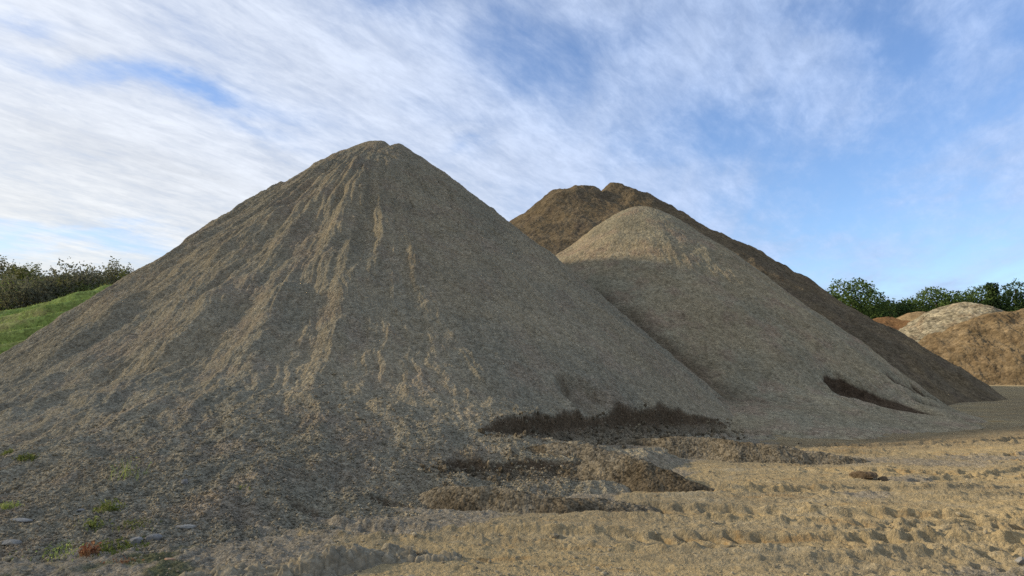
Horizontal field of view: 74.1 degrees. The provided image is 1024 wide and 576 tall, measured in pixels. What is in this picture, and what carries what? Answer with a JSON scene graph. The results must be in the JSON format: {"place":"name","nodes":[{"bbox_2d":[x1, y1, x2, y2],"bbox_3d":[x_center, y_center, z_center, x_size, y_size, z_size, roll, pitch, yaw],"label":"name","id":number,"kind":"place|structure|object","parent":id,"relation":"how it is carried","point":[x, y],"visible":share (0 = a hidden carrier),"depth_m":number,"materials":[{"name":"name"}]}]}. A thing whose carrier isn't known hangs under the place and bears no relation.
{"place":"outdoors","nodes":[
{"label":"outdoors","id":0,"kind":"place"},
{"bbox_2d":[0,284,110,353],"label":"grass bank","id":1,"kind":"structure","parent":0,"point":[36,322],"depth_m":28.20,"materials":[{"name":"green plant"}]},
{"bbox_2d":[0,385,1023,575],"bbox_3d":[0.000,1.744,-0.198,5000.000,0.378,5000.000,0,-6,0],"label":"ground","id":2,"kind":"structure","parent":0,"point":[987,458],"depth_m":7.02,"materials":[{"name":"beige sand"}]},
{"bbox_2d":[9,540,83,560],"bbox_3d":[-4.026,2.323,6.084,1.142,0.096,0.733,0,-6,0],"label":"weed","id":3,"kind":"object","parent":2,"relation":"on","point":[57,551],"visible":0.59,"depth_m":5.95,"materials":[{"name":"green plant"}]},
{"bbox_2d":[78,539,101,557],"bbox_3d":[-3.684,2.256,5.892,0.214,0.147,0.177,-6,-9,43],"label":"weed","id":4,"kind":"object","parent":2,"relation":"on","point":[84,550],"visible":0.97,"depth_m":5.88,"materials":[{"name":"red plant"}]},
{"bbox_2d":[92,536,149,556],"bbox_3d":[-3.545,2.309,6.103,0.637,0.120,0.586,-2,-7,18],"label":"weed","id":5,"kind":"object","parent":2,"relation":"on","point":[119,546],"visible":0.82,"depth_m":6.04,"materials":[{"name":"green plant"}]},
{"bbox_2d":[100,556,144,563],"bbox_3d":[-3.290,2.300,5.715,0.284,0.062,0.239,-3,-7,28],"label":"weed","id":6,"kind":"object","parent":2,"relation":"on","point":[120,561],"visible":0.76,"depth_m":5.71,"materials":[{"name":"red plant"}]},
{"bbox_2d":[179,543,466,575],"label":"clay crust","id":7,"kind":"object","parent":2,"relation":"on","point":[332,560],"visible":0.99,"depth_m":5.60},
{"bbox_2d":[0,140,753,563],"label":"gravel pile","id":8,"kind":"object","parent":2,"relation":"on","point":[394,270],"visible":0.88,"depth_m":13.72,"materials":[{"name":"grey gravel"}]},
{"bbox_2d":[1,448,13,454],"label":"weed","id":9,"kind":"object","parent":8,"relation":"on","point":[9,451],"visible":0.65,"depth_m":8.85,"materials":[{"name":"green plant"}]},
{"bbox_2d":[2,539,21,545],"bbox_3d":[-4.502,2.288,6.104,0.188,0.050,0.109,0,-6,0],"label":"stone","id":10,"kind":"object","parent":8,"relation":"on","point":[13,542],"visible":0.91,"depth_m":6.07,"materials":[{"name":"grey stone"}]},
{"bbox_2d":[0,501,24,509],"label":"weed","id":11,"kind":"object","parent":8,"relation":"on","point":[5,506],"visible":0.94,"depth_m":6.86,"materials":[{"name":"green plant"}]},
{"bbox_2d":[10,518,32,522],"bbox_3d":[-4.749,2.246,6.566,0.226,0.035,0.110,0,-6,0],"label":"stone","id":12,"kind":"object","parent":8,"relation":"on","point":[21,520],"visible":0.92,"depth_m":6.54,"materials":[{"name":"grey stone"}]},
{"bbox_2d":[12,452,39,461],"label":"weed","id":13,"kind":"object","parent":8,"relation":"on","point":[22,457],"visible":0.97,"depth_m":8.49,"materials":[{"name":"green plant"}]},
{"bbox_2d":[74,516,112,531],"bbox_3d":[-3.997,2.247,6.496,0.346,0.149,0.300,-2,-7,14],"label":"weed","id":14,"kind":"object","parent":8,"relation":"on","point":[92,523],"visible":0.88,"depth_m":6.49,"materials":[{"name":"green plant"}]},
{"bbox_2d":[92,497,126,512],"bbox_3d":[-4.121,2.232,6.958,0.329,0.170,0.268,5,-8,-36],"label":"weed","id":15,"kind":"object","parent":8,"relation":"on","point":[112,506],"visible":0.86,"depth_m":6.94,"materials":[{"name":"green plant"}]},
{"bbox_2d":[111,457,149,480],"bbox_3d":[-4.410,2.037,7.789,0.444,0.293,0.422,0,-6,0],"label":"weed","id":16,"kind":"object","parent":8,"relation":"on","point":[125,470],"visible":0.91,"depth_m":7.74,"materials":[{"name":"green plant"}]},
{"bbox_2d":[129,536,142,543],"bbox_3d":[-3.446,2.315,6.226,0.119,0.060,0.092,0,-6,0],"label":"stone","id":17,"kind":"object","parent":8,"relation":"on","point":[137,540],"visible":0.94,"depth_m":6.20,"materials":[{"name":"grey stone"}]},
{"bbox_2d":[112,517,163,531],"bbox_3d":[-3.571,2.250,6.489,0.405,0.088,0.372,0,-6,0],"label":"weed","id":18,"kind":"object","parent":8,"relation":"on","point":[139,524],"visible":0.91,"depth_m":6.47,"materials":[{"name":"green plant"}]},
{"bbox_2d":[146,534,162,540],"bbox_3d":[-3.301,2.310,6.264,0.138,0.079,0.079,0,-6,0],"label":"stone","id":19,"kind":"object","parent":8,"relation":"on","point":[156,537],"visible":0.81,"depth_m":6.24,"materials":[{"name":"grey stone"}]},
{"bbox_2d":[181,479,187,484],"bbox_3d":[-3.672,2.176,7.603,0.072,0.074,0.055,3,-7,-28],"label":"stone","id":20,"kind":"object","parent":8,"relation":"on","point":[184,481],"visible":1,"depth_m":7.59,"materials":[{"name":"grey stone"}]},
{"bbox_2d":[175,524,196,528],"bbox_3d":[-3.163,2.313,6.580,0.191,0.036,0.085,2,-7,-21],"label":"stone","id":21,"kind":"object","parent":8,"relation":"on","point":[185,526],"visible":1,"depth_m":6.56,"materials":[{"name":"grey stone"}]},
{"bbox_2d":[4,462,1023,575],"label":"pebbles","id":22,"kind":"object","parent":2,"relation":"on","point":[553,535],"visible":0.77,"depth_m":6.10,"materials":[{"name":"grey stone"}]},
{"bbox_2d":[418,485,660,513],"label":"gravel ridge","id":23,"kind":"structure","parent":2,"relation":"on","point":[463,498],"depth_m":7.98,"materials":[{"name":"grey gravel"}]},
{"bbox_2d":[420,403,801,486],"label":"fallen gravel","id":24,"kind":"structure","parent":2,"relation":"on","point":[443,469],"depth_m":11.95,"materials":[{"name":"grey gravel"}]},
{"bbox_2d":[526,442,713,491],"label":"gravel ridge","id":25,"kind":"structure","parent":2,"relation":"on","point":[633,473],"depth_m":9.63,"materials":[{"name":"grey gravel"}]},
{"bbox_2d":[614,436,869,465],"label":"gravel ridge","id":26,"kind":"structure","parent":2,"relation":"on","point":[719,449],"depth_m":12.12,"materials":[{"name":"grey gravel"}]},
{"bbox_2d":[509,182,1005,404],"bbox_3d":[7.501,-0.178,47.753,48.060,14.787,43.512,0,-6,0],"label":"soil pile","id":27,"kind":"object","parent":2,"relation":"on","point":[555,221],"visible":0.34,"depth_m":38.82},
{"bbox_2d":[555,206,987,439],"bbox_3d":[5.702,0.926,32.541,26.380,9.138,32.997,0,-6,0],"label":"gravel pile","id":28,"kind":"object","parent":2,"relation":"on","point":[761,354],"visible":0.48,"depth_m":22.96,"materials":[{"name":"grey gravel"}]},
{"bbox_2d":[828,277,898,318],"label":"tree","id":29,"kind":"object","parent":2,"relation":"on","point":[855,299],"visible":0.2,"depth_m":98.41,"materials":[{"name":"green plant"}]},
{"bbox_2d":[849,471,877,479],"bbox_3d":[5.353,2.860,10.312,0.223,0.163,0.379,4,-8,-33],"label":"clod","id":30,"kind":"object","parent":2,"relation":"on","point":[869,475],"visible":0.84,"depth_m":10.24,"materials":[{"name":"brown soil"}]},
{"bbox_2d":[861,299,901,315],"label":"tree","id":31,"kind":"object","parent":2,"relation":"on","point":[881,307],"depth_m":106.84,"materials":[{"name":"green plant"}]},
{"bbox_2d":[876,476,887,480],"bbox_3d":[5.586,2.891,10.250,0.171,0.098,0.165,0,-6,0],"label":"clod","id":32,"kind":"object","parent":2,"relation":"on","point":[883,478],"visible":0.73,"depth_m":10.21,"materials":[{"name":"brown soil"}]},
{"bbox_2d":[873,317,910,329],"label":"soil pile","id":33,"kind":"object","parent":2,"relation":"on","point":[895,323],"visible":0.02,"depth_m":80.48,"materials":[{"name":"brown soil"}]},
{"bbox_2d":[872,298,919,317],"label":"tree","id":34,"kind":"object","parent":2,"relation":"on","point":[897,305],"visible":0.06,"depth_m":103.09,"materials":[{"name":"green plant"}]},
{"bbox_2d":[896,312,925,320],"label":"sand pile","id":35,"kind":"object","parent":2,"relation":"on","point":[912,316],"visible":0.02,"depth_m":82.56,"materials":[{"name":"sand"}]},
{"bbox_2d":[896,293,955,314],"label":"tree","id":36,"kind":"object","parent":2,"relation":"on","point":[912,298],"visible":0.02,"depth_m":106.95,"materials":[{"name":"green plant"}]},
{"bbox_2d":[900,286,973,312],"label":"tree","id":37,"kind":"object","parent":2,"relation":"on","point":[945,301],"visible":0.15,"depth_m":101.66,"materials":[{"name":"green plant"}]},
{"bbox_2d":[899,302,1002,341],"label":"rubble pile","id":38,"kind":"object","parent":2,"relation":"on","point":[939,319],"visible":0.12,"depth_m":75.36,"materials":[{"name":"beige gravel"}]},
{"bbox_2d":[918,309,1023,384],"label":"soil pile","id":39,"kind":"object","parent":2,"relation":"on","point":[988,348],"visible":0.61,"depth_m":61.97,"materials":[{"name":"brown soil"}]},
{"bbox_2d":[941,282,1023,311],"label":"tree","id":40,"kind":"object","parent":2,"relation":"on","point":[980,297],"visible":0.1,"depth_m":101.20,"materials":[{"name":"green plant"}]},
{"bbox_2d":[982,282,1005,309],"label":"tree","id":41,"kind":"object","parent":2,"relation":"on","point":[996,303],"visible":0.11,"depth_m":100.86,"materials":[{"name":"green plant"}]},
{"bbox_2d":[998,278,1023,311],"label":"tree","id":42,"kind":"object","parent":2,"relation":"on","point":[1015,291],"visible":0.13,"depth_m":102.70,"materials":[{"name":"green plant"}]},
{"bbox_2d":[1015,557,1023,563],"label":"stone","id":43,"kind":"object","parent":2,"relation":"on","point":[1019,560],"visible":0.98,"depth_m":5.98,"materials":[{"name":"grey stone"}]},
{"bbox_2d":[0,0,1023,306],"label":"sky","id":44,"kind":"structure","parent":0,"point":[881,142],"materials":[{"name":"blue"}]},
{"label":"hill","id":45,"kind":"structure","parent":0,"visible":0},
{"bbox_2d":[0,255,39,283],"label":"shrub","id":46,"kind":"object","parent":45,"relation":"on","point":[1,266],"visible":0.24,"depth_m":46.95,"materials":[{"name":"green plant"}]},
{"bbox_2d":[2,262,43,281],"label":"shrub","id":47,"kind":"object","parent":45,"relation":"on","point":[21,275],"visible":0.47,"depth_m":45.93,"materials":[{"name":"green plant"}]},
{"bbox_2d":[0,267,62,310],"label":"shrub","id":48,"kind":"object","parent":45,"relation":"on","point":[4,296],"visible":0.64,"depth_m":39.64,"materials":[{"name":"green plant"}]},
{"bbox_2d":[8,267,82,301],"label":"shrub","id":49,"kind":"object","parent":45,"relation":"on","point":[45,283],"visible":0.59,"depth_m":41.71,"materials":[{"name":"green plant"}]},
{"bbox_2d":[0,274,103,310],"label":"scrub","id":50,"kind":"object","parent":45,"relation":"on","point":[85,287],"visible":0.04,"depth_m":43.01,"materials":[{"name":"green plant"}]},
{"bbox_2d":[0,271,111,304],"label":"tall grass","id":51,"kind":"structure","parent":45,"relation":"on","point":[49,278],"depth_m":43.74,"materials":[{"name":"green plant"}]},
{"bbox_2d":[43,258,118,292],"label":"shrub","id":52,"kind":"object","parent":45,"relation":"on","point":[80,275],"visible":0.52,"depth_m":44.16,"materials":[{"name":"green plant"}]},
{"bbox_2d":[83,263,118,282],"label":"shrub","id":53,"kind":"object","parent":45,"relation":"on","point":[99,272],"visible":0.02,"depth_m":47.18,"materials":[{"name":"green plant"}]},
{"bbox_2d":[99,256,133,284],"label":"shrub","id":54,"kind":"object","parent":45,"relation":"on","point":[114,269],"visible":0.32,"depth_m":45.77,"materials":[{"name":"green plant"}]},
{"bbox_2d":[115,263,130,279],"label":"shrub","id":55,"kind":"object","parent":45,"relation":"on","point":[122,275],"visible":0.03,"depth_m":44.86,"materials":[{"name":"green plant"}]}
]}

